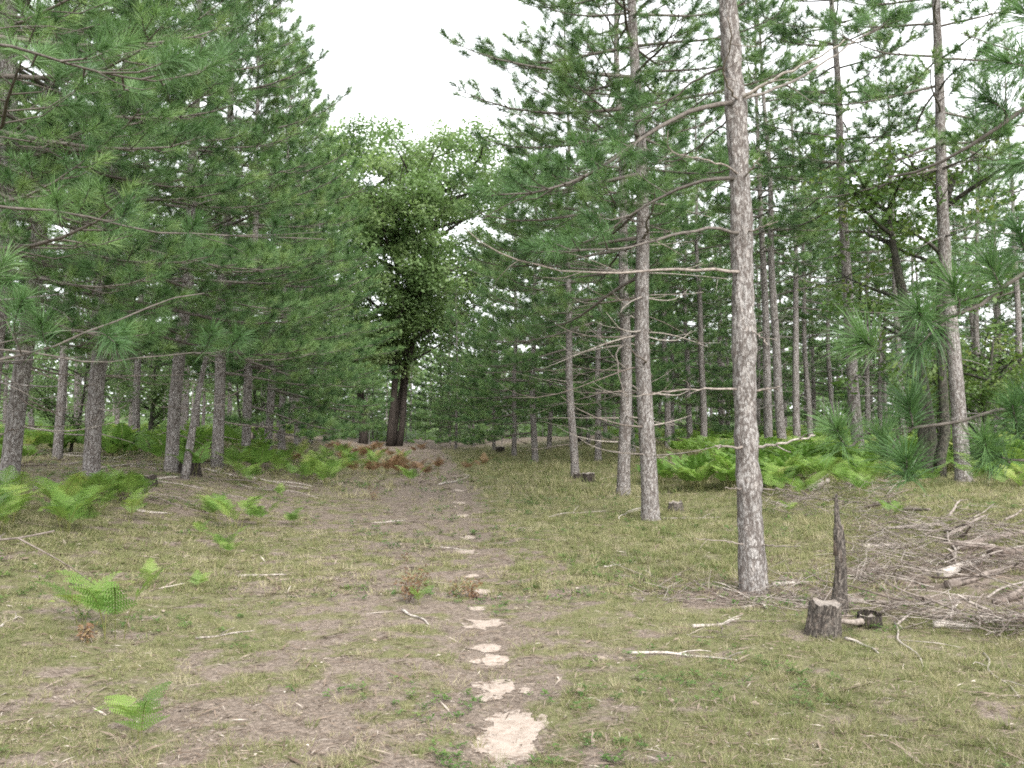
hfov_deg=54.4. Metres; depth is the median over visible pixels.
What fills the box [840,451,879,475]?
bracken fern
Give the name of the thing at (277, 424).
pine tree
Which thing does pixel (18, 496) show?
bracken fern
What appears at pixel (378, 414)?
pine tree
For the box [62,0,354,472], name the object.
pine tree
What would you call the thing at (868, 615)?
tree stump
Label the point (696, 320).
pine tree
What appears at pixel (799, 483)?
bracken fern
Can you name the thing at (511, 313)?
pine tree
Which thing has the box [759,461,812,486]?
bracken fern
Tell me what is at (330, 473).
bracken fern
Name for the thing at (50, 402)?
leafy sapling
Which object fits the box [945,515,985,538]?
fallen stick
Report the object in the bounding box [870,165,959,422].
pine tree
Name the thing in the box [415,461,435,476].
withered fern
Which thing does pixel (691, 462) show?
bracken fern
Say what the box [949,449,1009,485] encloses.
bracken fern
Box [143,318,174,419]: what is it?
pine tree
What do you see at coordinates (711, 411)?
pine tree
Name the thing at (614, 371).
pine tree
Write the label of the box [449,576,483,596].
withered seedling
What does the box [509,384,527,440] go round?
pine tree
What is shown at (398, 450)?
bracken fern
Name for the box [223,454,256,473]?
bracken fern
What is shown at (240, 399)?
pine tree
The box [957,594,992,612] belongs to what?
fallen stick
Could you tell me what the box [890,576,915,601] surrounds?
fallen stick
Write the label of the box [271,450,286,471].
bracken fern
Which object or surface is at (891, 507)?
bracken fern
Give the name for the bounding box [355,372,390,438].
pine tree
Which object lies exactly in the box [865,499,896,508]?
fallen stick
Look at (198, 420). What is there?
pine tree
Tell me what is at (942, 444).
broadleaf tree
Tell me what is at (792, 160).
pine tree
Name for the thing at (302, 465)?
bracken fern
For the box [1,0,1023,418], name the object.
sky
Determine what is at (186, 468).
dead stem
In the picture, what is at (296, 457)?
withered fern
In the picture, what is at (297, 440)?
pine tree
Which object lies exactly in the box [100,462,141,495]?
bracken fern
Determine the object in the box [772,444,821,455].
bracken fern
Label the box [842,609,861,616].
fallen stick
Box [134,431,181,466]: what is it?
bracken fern
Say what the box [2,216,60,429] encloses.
pine tree
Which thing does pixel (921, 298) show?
pine tree
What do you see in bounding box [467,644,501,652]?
sand patch
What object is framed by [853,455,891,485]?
bracken fern
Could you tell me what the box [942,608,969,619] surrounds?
fallen stick
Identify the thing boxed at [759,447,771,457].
bracken fern
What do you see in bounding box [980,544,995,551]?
fallen stick
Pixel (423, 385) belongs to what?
pine tree
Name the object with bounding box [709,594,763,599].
fallen stick
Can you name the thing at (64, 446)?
bracken fern
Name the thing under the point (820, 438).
bracken fern
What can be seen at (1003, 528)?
fallen stick
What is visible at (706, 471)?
bracken fern
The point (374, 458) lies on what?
bracken fern
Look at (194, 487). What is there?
fallen stick
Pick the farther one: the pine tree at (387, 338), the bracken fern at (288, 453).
the pine tree at (387, 338)
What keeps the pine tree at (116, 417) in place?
on the ground at (322, 619)
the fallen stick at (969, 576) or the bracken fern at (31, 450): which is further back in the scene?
the bracken fern at (31, 450)
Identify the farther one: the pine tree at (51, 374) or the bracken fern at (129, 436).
the pine tree at (51, 374)
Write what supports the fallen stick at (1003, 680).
on the ground at (322, 619)
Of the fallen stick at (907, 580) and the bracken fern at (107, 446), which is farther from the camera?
the bracken fern at (107, 446)
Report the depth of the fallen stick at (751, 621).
7.82 m
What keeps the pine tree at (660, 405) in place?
on the ground at (322, 619)
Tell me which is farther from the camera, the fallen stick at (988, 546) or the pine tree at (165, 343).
the pine tree at (165, 343)
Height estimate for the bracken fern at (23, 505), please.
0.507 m
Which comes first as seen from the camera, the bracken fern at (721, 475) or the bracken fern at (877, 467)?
the bracken fern at (877, 467)
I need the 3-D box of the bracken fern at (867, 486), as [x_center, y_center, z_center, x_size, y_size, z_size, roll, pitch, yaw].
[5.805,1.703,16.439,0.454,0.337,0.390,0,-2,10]
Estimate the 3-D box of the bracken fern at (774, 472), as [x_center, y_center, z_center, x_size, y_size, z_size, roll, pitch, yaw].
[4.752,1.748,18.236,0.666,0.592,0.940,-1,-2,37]
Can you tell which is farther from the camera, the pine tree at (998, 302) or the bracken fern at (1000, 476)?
the pine tree at (998, 302)
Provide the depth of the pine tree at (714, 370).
42.50 m
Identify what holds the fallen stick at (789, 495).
on the ground at (322, 619)
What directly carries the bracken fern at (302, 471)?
on the ground at (322, 619)
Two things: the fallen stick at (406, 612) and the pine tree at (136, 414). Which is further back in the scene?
the pine tree at (136, 414)
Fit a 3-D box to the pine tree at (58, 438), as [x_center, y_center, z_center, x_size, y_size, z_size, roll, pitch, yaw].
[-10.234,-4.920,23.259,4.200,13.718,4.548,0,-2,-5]
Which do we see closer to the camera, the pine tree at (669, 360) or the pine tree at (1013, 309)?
the pine tree at (1013, 309)
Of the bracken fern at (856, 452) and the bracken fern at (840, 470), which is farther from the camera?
the bracken fern at (856, 452)
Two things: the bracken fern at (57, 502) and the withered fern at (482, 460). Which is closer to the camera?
the bracken fern at (57, 502)
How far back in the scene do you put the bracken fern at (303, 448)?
28.74 m
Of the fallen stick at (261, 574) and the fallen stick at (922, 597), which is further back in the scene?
the fallen stick at (261, 574)
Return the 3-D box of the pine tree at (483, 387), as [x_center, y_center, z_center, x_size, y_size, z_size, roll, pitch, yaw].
[0.481,-3.821,36.078,5.956,13.634,5.459,1,-2,-31]
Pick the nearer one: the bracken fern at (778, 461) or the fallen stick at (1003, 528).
the fallen stick at (1003, 528)
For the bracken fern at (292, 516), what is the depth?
14.47 m
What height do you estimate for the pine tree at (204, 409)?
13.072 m
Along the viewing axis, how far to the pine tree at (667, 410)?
38.92 m
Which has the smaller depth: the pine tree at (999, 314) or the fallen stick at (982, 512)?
the fallen stick at (982, 512)
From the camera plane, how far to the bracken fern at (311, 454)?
26.29 m
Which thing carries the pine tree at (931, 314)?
on the ground at (322, 619)
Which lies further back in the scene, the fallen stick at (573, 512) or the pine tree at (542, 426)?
the pine tree at (542, 426)
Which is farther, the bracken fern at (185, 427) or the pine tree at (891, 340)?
the pine tree at (891, 340)
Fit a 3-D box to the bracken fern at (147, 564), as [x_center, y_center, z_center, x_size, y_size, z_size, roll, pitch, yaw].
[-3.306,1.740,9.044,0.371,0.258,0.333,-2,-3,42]
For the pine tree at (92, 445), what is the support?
on the ground at (322, 619)
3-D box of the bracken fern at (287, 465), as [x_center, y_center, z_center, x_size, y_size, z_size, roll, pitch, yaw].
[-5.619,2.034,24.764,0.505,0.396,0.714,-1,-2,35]
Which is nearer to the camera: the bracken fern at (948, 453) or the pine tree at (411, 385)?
the bracken fern at (948, 453)
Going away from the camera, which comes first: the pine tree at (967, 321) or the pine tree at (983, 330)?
the pine tree at (967, 321)
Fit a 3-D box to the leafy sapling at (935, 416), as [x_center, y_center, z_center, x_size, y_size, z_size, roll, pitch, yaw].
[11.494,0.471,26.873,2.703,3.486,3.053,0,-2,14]
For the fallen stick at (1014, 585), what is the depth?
8.19 m
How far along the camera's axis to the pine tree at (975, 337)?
35.88 m
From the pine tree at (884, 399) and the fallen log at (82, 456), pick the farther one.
the pine tree at (884, 399)
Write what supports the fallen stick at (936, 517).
on the ground at (322, 619)
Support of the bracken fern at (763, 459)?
on the ground at (322, 619)
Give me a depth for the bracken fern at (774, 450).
22.77 m
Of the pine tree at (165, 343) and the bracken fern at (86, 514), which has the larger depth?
the pine tree at (165, 343)
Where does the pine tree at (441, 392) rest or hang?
on the ground at (322, 619)
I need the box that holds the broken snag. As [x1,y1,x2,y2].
[830,494,849,614]
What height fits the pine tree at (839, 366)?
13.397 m
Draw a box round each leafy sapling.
[4,342,140,453]
[105,340,194,447]
[189,353,289,439]
[548,368,614,441]
[619,370,685,427]
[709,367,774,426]
[885,342,984,442]
[908,335,1023,465]
[961,319,1023,439]
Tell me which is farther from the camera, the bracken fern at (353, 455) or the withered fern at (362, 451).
the withered fern at (362, 451)
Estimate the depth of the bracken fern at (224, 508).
13.37 m
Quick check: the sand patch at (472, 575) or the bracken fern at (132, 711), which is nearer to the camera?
the bracken fern at (132, 711)
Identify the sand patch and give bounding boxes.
[455,548,474,553]
[460,535,475,539]
[460,619,505,629]
[465,574,478,577]
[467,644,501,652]
[469,606,484,610]
[469,679,530,701]
[470,659,481,663]
[470,710,552,767]
[475,589,493,594]
[481,654,508,665]
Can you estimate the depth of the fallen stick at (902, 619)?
7.67 m
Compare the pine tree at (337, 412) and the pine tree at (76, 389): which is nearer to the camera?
the pine tree at (76, 389)
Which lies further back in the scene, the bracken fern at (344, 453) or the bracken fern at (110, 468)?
the bracken fern at (344, 453)
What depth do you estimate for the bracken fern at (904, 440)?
22.30 m
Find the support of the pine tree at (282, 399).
on the ground at (322, 619)
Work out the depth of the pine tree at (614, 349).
47.03 m
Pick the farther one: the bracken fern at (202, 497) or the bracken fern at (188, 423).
the bracken fern at (188, 423)
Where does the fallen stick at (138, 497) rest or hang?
on the ground at (322, 619)
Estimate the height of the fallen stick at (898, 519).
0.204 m
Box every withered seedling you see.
[75,621,97,643]
[368,484,377,499]
[393,552,433,603]
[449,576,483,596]
[463,579,481,597]
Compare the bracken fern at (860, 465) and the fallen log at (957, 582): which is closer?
the fallen log at (957, 582)
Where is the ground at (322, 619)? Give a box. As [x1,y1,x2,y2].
[0,419,1023,767]
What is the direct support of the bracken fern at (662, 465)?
on the ground at (322, 619)
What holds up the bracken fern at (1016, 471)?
on the ground at (322, 619)
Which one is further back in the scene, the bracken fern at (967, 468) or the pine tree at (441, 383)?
the pine tree at (441, 383)
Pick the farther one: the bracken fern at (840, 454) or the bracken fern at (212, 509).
the bracken fern at (840, 454)
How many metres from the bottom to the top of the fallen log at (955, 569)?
0.142 m
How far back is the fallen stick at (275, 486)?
20.73 m
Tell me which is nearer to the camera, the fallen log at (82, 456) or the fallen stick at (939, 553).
the fallen stick at (939, 553)
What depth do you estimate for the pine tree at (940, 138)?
18.49 m
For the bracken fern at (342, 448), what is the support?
on the ground at (322, 619)
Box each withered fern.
[291,452,300,461]
[325,440,341,448]
[347,455,366,474]
[354,445,367,457]
[363,460,385,473]
[380,462,390,472]
[383,454,397,467]
[385,449,395,457]
[387,456,406,473]
[394,449,405,461]
[397,455,416,463]
[408,458,428,472]
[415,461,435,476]
[417,442,426,452]
[431,457,444,467]
[461,460,475,470]
[475,453,491,467]
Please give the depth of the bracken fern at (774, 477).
17.75 m
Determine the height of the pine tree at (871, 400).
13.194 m
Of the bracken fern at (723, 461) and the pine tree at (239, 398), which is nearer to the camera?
the bracken fern at (723, 461)
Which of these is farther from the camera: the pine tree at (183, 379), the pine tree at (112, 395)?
the pine tree at (112, 395)
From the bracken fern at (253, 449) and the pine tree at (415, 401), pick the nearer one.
the bracken fern at (253, 449)
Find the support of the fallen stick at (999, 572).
on the ground at (322, 619)
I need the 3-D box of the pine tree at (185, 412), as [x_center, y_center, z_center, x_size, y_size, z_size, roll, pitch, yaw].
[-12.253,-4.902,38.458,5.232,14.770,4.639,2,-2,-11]
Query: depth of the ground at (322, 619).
7.21 m
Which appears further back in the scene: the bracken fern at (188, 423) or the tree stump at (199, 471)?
the bracken fern at (188, 423)
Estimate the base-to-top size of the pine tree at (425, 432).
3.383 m
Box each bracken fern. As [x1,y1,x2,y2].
[0,433,33,458]
[0,466,34,511]
[0,483,17,497]
[0,484,43,524]
[0,486,54,525]
[0,488,25,511]
[0,497,34,534]
[21,445,51,466]
[22,471,86,521]
[29,491,108,535]
[33,477,79,520]
[34,571,135,623]
[38,480,119,519]
[40,487,103,531]
[43,423,54,450]
[48,437,73,447]
[55,495,127,527]
[55,561,185,640]
[60,469,107,503]
[62,481,120,510]
[66,425,106,443]
[66,467,127,496]
[67,467,131,502]
[67,471,114,500]
[68,484,99,501]
[75,422,113,453]
[75,472,143,502]
[78,487,122,514]
[96,681,171,744]
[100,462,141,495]
[101,435,122,459]
[102,423,146,460]
[102,488,161,521]
[109,441,137,458]
[112,473,149,502]
[116,472,154,499]
[121,472,166,505]
[130,433,154,457]
[133,558,167,589]
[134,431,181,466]
[151,420,183,433]
[166,441,215,479]
[180,429,212,457]
[182,420,206,431]
[184,424,211,453]
[184,427,204,441]
[186,570,209,587]
[187,520,209,532]
[193,493,228,514]
[194,489,234,521]
[201,447,252,471]
[202,525,249,552]
[204,492,269,532]
[218,539,245,554]
[223,446,246,467]
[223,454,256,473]
[224,425,241,447]
[226,440,277,468]
[230,462,257,483]
[234,440,262,449]
[235,431,270,446]
[238,444,275,474]
[239,463,278,485]
[239,497,290,526]
[241,506,258,520]
[251,439,282,448]
[268,455,297,475]
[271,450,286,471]
[273,464,317,486]
[273,483,292,498]
[275,449,306,470]
[278,458,298,472]
[283,507,302,525]
[286,439,313,459]
[292,446,328,459]
[294,457,314,477]
[298,454,328,479]
[298,458,333,481]
[307,449,336,460]
[307,463,341,485]
[308,456,343,481]
[315,458,335,476]
[316,446,335,457]
[327,455,353,476]
[334,443,354,449]
[338,445,353,452]
[338,449,363,461]
[344,457,372,473]
[346,451,359,461]
[362,449,384,465]
[395,448,410,456]
[396,463,433,485]
[408,585,433,605]
[639,457,669,481]
[657,467,675,483]
[661,459,687,485]
[665,450,714,484]
[671,458,722,491]
[672,464,695,487]
[677,454,705,489]
[681,454,694,464]
[683,451,711,460]
[707,464,735,490]
[710,444,734,459]
[710,449,758,487]
[715,463,735,484]
[717,453,735,483]
[727,450,765,459]
[758,457,768,466]
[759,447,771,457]
[759,454,806,483]
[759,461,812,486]
[760,466,804,488]
[761,438,803,452]
[761,462,793,490]
[762,453,800,483]
[762,477,778,493]
[764,463,804,488]
[764,471,809,497]
[765,439,829,458]
[767,448,803,477]
[771,440,807,452]
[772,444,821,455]
[779,442,835,469]
[780,471,823,500]
[780,500,801,514]
[791,455,829,479]
[791,478,817,491]
[795,430,848,456]
[796,453,847,482]
[797,457,837,479]
[814,463,833,479]
[823,437,862,469]
[823,461,863,490]
[837,451,879,471]
[840,445,868,458]
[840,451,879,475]
[840,459,882,479]
[841,468,886,497]
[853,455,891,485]
[856,456,896,483]
[861,480,874,493]
[873,497,909,519]
[886,461,903,481]
[891,435,912,451]
[917,462,948,486]
[947,449,953,471]
[947,452,953,462]
[948,459,987,483]
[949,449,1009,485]
[970,432,1008,453]
[970,453,1015,485]
[993,467,1020,482]
[1000,464,1023,492]
[1002,453,1023,480]
[1003,456,1022,484]
[1005,447,1023,458]
[1006,434,1023,450]
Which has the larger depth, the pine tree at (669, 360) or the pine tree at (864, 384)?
the pine tree at (864, 384)
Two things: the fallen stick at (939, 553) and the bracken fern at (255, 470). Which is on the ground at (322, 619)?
the bracken fern at (255, 470)
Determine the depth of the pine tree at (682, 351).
70.96 m
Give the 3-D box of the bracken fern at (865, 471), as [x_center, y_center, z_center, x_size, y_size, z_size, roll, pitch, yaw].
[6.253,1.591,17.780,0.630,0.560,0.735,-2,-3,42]
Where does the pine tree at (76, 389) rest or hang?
on the ground at (322, 619)
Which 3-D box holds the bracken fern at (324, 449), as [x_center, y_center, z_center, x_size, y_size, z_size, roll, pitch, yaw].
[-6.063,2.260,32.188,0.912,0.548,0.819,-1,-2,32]
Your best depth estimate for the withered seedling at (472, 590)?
9.06 m
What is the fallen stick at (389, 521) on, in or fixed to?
on the ground at (322, 619)
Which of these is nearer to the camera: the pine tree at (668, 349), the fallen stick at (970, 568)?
the fallen stick at (970, 568)
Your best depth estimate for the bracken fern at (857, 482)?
16.14 m
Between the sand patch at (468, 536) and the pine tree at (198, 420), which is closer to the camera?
the sand patch at (468, 536)
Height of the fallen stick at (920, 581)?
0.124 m
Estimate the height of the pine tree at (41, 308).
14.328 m
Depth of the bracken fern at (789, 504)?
15.24 m
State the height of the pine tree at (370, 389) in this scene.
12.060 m
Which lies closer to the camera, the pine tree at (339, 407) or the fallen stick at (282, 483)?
the fallen stick at (282, 483)
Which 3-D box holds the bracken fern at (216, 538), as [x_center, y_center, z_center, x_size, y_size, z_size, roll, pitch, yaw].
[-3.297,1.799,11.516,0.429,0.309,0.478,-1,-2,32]
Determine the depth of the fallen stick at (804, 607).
8.36 m
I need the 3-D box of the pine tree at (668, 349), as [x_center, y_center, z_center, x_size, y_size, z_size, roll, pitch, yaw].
[4.122,-4.321,37.019,6.150,14.079,5.637,2,-3,-44]
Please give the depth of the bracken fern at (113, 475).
14.25 m
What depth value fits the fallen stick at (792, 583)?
9.51 m
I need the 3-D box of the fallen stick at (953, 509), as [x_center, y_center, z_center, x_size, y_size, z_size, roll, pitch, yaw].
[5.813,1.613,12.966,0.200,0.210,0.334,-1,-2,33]
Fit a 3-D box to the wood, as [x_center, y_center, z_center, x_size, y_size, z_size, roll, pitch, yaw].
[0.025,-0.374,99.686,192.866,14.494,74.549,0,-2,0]
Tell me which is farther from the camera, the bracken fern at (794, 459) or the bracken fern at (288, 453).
the bracken fern at (288, 453)
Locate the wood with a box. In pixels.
[0,331,1017,442]
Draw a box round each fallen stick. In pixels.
[21,457,69,465]
[22,455,109,463]
[40,453,130,464]
[101,462,226,468]
[101,492,166,500]
[115,490,222,515]
[130,465,161,469]
[135,509,171,513]
[141,490,215,512]
[158,476,178,478]
[158,480,241,496]
[195,627,254,638]
[208,467,272,488]
[232,475,321,490]
[238,574,286,576]
[239,484,319,497]
[246,476,309,485]
[250,476,308,488]
[374,520,405,523]
[401,609,428,624]
[438,474,468,484]
[548,510,602,516]
[627,650,740,659]
[662,598,699,603]
[669,513,718,518]
[692,614,742,627]
[692,630,752,639]
[698,583,773,603]
[704,622,722,633]
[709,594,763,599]
[712,578,767,608]
[732,618,796,624]
[741,593,775,608]
[771,577,833,586]
[779,491,867,502]
[783,605,854,608]
[798,568,912,602]
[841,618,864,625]
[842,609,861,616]
[844,637,878,653]
[848,598,934,605]
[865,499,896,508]
[874,513,918,525]
[876,529,956,543]
[877,573,933,587]
[879,576,960,611]
[887,516,943,528]
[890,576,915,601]
[894,621,960,665]
[896,565,966,575]
[896,613,912,625]
[897,594,925,600]
[897,601,961,604]
[899,573,961,583]
[901,516,958,519]
[902,506,929,510]
[907,589,981,597]
[917,528,995,545]
[920,544,949,558]
[927,521,957,533]
[931,568,988,584]
[936,526,965,563]
[940,539,1007,549]
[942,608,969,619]
[943,523,967,532]
[943,548,957,560]
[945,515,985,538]
[948,560,994,570]
[948,590,966,620]
[949,499,967,514]
[950,554,1023,589]
[951,524,971,536]
[951,540,1001,551]
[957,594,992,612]
[961,565,1012,580]
[968,504,994,520]
[970,545,1023,561]
[970,581,1023,593]
[971,613,1023,619]
[973,652,1023,697]
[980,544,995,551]
[986,581,1023,598]
[990,523,1015,533]
[1004,508,1023,519]
[1007,585,1023,601]
[1010,562,1023,569]
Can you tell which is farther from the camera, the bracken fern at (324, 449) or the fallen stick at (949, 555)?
the bracken fern at (324, 449)
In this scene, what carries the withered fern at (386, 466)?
on the ground at (322, 619)
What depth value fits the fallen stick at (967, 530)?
10.91 m
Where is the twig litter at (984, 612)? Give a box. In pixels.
[611,469,1023,651]
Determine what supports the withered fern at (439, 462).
on the ground at (322, 619)
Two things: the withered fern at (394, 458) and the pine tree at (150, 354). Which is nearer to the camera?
the withered fern at (394, 458)
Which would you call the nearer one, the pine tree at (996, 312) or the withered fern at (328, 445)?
the withered fern at (328, 445)
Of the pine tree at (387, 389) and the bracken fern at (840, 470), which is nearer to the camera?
the bracken fern at (840, 470)
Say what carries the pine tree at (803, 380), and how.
on the ground at (322, 619)
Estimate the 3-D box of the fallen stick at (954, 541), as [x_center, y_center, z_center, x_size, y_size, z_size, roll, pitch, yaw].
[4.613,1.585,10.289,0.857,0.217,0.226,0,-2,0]
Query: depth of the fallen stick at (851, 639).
7.12 m
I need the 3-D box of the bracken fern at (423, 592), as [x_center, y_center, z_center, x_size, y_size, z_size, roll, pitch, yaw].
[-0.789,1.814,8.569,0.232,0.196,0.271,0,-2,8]
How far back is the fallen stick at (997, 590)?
8.22 m
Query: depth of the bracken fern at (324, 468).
22.61 m
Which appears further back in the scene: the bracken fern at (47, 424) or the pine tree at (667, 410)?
the pine tree at (667, 410)
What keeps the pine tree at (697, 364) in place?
on the ground at (322, 619)
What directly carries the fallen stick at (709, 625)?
on the ground at (322, 619)
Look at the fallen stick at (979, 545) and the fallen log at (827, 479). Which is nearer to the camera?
the fallen stick at (979, 545)
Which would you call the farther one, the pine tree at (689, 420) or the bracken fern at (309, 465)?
the pine tree at (689, 420)
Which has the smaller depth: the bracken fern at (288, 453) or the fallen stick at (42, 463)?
the fallen stick at (42, 463)
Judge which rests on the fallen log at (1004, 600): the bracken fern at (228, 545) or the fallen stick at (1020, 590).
the fallen stick at (1020, 590)
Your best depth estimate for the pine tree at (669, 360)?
55.32 m
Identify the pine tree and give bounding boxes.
[0,0,245,410]
[0,0,260,393]
[0,0,310,488]
[0,20,324,584]
[0,171,58,418]
[0,243,43,426]
[0,322,18,400]
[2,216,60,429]
[3,311,53,424]
[5,177,72,419]
[6,0,327,478]
[8,0,170,458]
[14,0,180,418]
[34,190,106,422]
[34,337,73,412]
[40,211,107,423]
[41,225,150,412]
[43,212,111,420]
[49,343,82,420]
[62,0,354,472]
[62,20,204,449]
[78,206,156,423]
[86,296,121,426]
[105,359,128,420]
[106,189,172,426]
[106,238,161,416]
[114,192,171,411]
[116,0,383,468]
[137,212,177,403]
[143,184,215,429]
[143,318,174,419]
[144,100,254,431]
[150,0,382,459]
[170,143,234,427]
[188,0,394,449]
[189,332,227,424]
[190,367,211,409]
[206,216,245,424]
[211,385,242,412]
[214,56,380,449]
[225,385,259,414]
[225,390,258,415]
[227,66,405,446]
[234,130,328,438]
[239,184,279,436]
[275,109,398,443]
[276,217,306,434]
[320,367,354,435]
[329,388,349,436]
[336,309,372,436]
[343,297,382,416]
[355,300,385,418]
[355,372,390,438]
[364,387,379,443]
[371,385,385,440]
[374,372,398,424]
[378,373,411,415]
[398,333,428,430]
[398,386,414,442]
[407,316,466,435]
[409,396,419,439]
[416,341,443,423]
[417,282,489,448]
[418,393,431,441]
[426,340,471,442]
[430,274,504,445]
[431,396,447,443]
[432,96,605,461]
[434,0,830,520]
[441,379,461,445]
[442,258,527,450]
[443,168,562,455]
[454,0,728,495]
[460,0,653,477]
[461,0,928,593]
[461,400,481,438]
[474,196,594,448]
[491,306,513,434]
[508,332,539,387]
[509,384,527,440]
[520,200,634,443]
[522,87,686,460]
[535,87,694,451]
[537,414,547,436]
[565,258,608,427]
[580,252,618,433]
[590,256,618,420]
[592,213,652,419]
[601,389,611,434]
[602,218,710,425]
[608,389,618,432]
[609,74,727,448]
[619,163,733,440]
[632,214,683,415]
[634,108,731,439]
[649,66,774,448]
[652,234,691,428]
[660,221,734,427]
[667,245,697,421]
[670,0,867,441]
[673,134,759,439]
[674,204,771,438]
[683,0,832,437]
[683,291,710,419]
[684,246,731,421]
[689,217,731,416]
[691,253,731,418]
[693,180,813,433]
[703,0,994,447]
[724,39,871,437]
[725,240,788,424]
[753,247,802,423]
[754,109,863,437]
[756,239,814,409]
[757,238,819,426]
[760,187,860,427]
[780,0,1023,481]
[781,138,877,436]
[786,260,831,425]
[787,274,839,407]
[799,0,1023,496]
[800,174,935,428]
[809,126,923,431]
[810,214,883,428]
[811,280,861,422]
[815,29,973,435]
[816,335,844,415]
[817,268,873,409]
[846,247,894,425]
[857,289,905,408]
[858,209,911,425]
[858,321,888,414]
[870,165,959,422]
[870,192,967,396]
[872,314,893,408]
[882,228,933,395]
[910,232,966,420]
[912,126,1023,432]
[917,61,1023,430]
[924,235,970,392]
[925,211,988,408]
[930,27,1023,436]
[933,216,988,426]
[958,141,1023,431]
[959,157,1023,429]
[962,202,1023,408]
[982,307,1004,409]
[995,172,1023,321]
[1002,255,1023,380]
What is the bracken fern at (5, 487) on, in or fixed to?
on the ground at (322, 619)
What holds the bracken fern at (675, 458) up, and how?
on the ground at (322, 619)
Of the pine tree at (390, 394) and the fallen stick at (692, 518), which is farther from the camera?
the pine tree at (390, 394)
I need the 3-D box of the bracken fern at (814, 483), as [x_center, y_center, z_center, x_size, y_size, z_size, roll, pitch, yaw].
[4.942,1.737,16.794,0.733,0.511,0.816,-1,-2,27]
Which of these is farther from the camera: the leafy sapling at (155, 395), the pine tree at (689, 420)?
the pine tree at (689, 420)
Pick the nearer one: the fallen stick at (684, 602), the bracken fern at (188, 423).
the fallen stick at (684, 602)
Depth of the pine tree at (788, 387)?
64.04 m
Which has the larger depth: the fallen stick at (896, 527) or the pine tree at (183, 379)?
the pine tree at (183, 379)
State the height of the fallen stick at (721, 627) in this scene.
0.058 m
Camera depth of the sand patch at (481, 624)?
7.93 m
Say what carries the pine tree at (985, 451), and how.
on the ground at (322, 619)
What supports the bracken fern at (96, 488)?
on the ground at (322, 619)
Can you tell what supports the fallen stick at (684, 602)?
on the ground at (322, 619)
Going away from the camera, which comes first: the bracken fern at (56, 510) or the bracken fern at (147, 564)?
the bracken fern at (147, 564)
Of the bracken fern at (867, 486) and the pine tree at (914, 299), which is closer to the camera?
the bracken fern at (867, 486)
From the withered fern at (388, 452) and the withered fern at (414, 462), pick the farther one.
the withered fern at (388, 452)
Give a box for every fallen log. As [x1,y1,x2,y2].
[63,454,125,458]
[806,478,829,491]
[861,540,916,547]
[933,620,977,628]
[935,553,986,579]
[943,563,1023,588]
[951,531,1023,550]
[986,547,1023,556]
[991,592,1023,604]
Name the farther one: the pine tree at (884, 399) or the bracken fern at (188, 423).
the pine tree at (884, 399)
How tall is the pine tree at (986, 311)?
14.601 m
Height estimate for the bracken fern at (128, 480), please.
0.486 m
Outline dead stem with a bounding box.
[173,334,227,478]
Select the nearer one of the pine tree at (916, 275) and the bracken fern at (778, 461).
the bracken fern at (778, 461)
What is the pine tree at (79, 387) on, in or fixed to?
on the ground at (322, 619)
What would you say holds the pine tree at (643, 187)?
on the ground at (322, 619)
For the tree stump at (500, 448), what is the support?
on the ground at (322, 619)
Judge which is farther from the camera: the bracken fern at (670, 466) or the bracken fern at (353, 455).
the bracken fern at (353, 455)
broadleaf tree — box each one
[277,110,554,446]
[797,131,1023,478]
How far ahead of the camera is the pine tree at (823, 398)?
85.79 m
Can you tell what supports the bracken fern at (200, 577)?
on the ground at (322, 619)
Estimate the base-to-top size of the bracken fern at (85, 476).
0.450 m
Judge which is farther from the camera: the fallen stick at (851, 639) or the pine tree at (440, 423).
the pine tree at (440, 423)
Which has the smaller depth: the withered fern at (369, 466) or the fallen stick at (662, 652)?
the fallen stick at (662, 652)
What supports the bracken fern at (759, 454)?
on the ground at (322, 619)
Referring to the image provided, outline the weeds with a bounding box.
[0,443,1023,767]
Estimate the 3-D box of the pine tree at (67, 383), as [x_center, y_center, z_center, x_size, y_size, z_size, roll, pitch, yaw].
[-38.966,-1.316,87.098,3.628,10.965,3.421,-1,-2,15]
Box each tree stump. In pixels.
[131,474,158,486]
[179,462,202,476]
[495,446,504,451]
[573,473,581,478]
[582,472,595,481]
[668,501,683,511]
[803,598,841,639]
[857,610,882,628]
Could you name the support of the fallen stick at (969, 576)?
on the fallen log at (957, 582)
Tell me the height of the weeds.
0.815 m
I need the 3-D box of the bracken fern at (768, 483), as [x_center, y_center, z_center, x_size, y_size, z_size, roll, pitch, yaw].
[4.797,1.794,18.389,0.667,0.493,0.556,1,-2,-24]
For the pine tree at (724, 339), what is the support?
on the ground at (322, 619)
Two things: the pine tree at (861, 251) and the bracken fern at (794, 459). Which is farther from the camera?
the pine tree at (861, 251)
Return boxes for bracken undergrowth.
[0,423,1020,456]
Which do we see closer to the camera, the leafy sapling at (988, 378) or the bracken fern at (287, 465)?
the leafy sapling at (988, 378)
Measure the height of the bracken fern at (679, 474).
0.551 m
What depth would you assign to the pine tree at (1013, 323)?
66.82 m
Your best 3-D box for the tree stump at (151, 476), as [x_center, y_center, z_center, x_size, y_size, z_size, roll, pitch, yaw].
[-6.239,1.653,16.856,0.520,0.258,0.494,4,-5,-22]
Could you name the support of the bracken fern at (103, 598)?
on the ground at (322, 619)

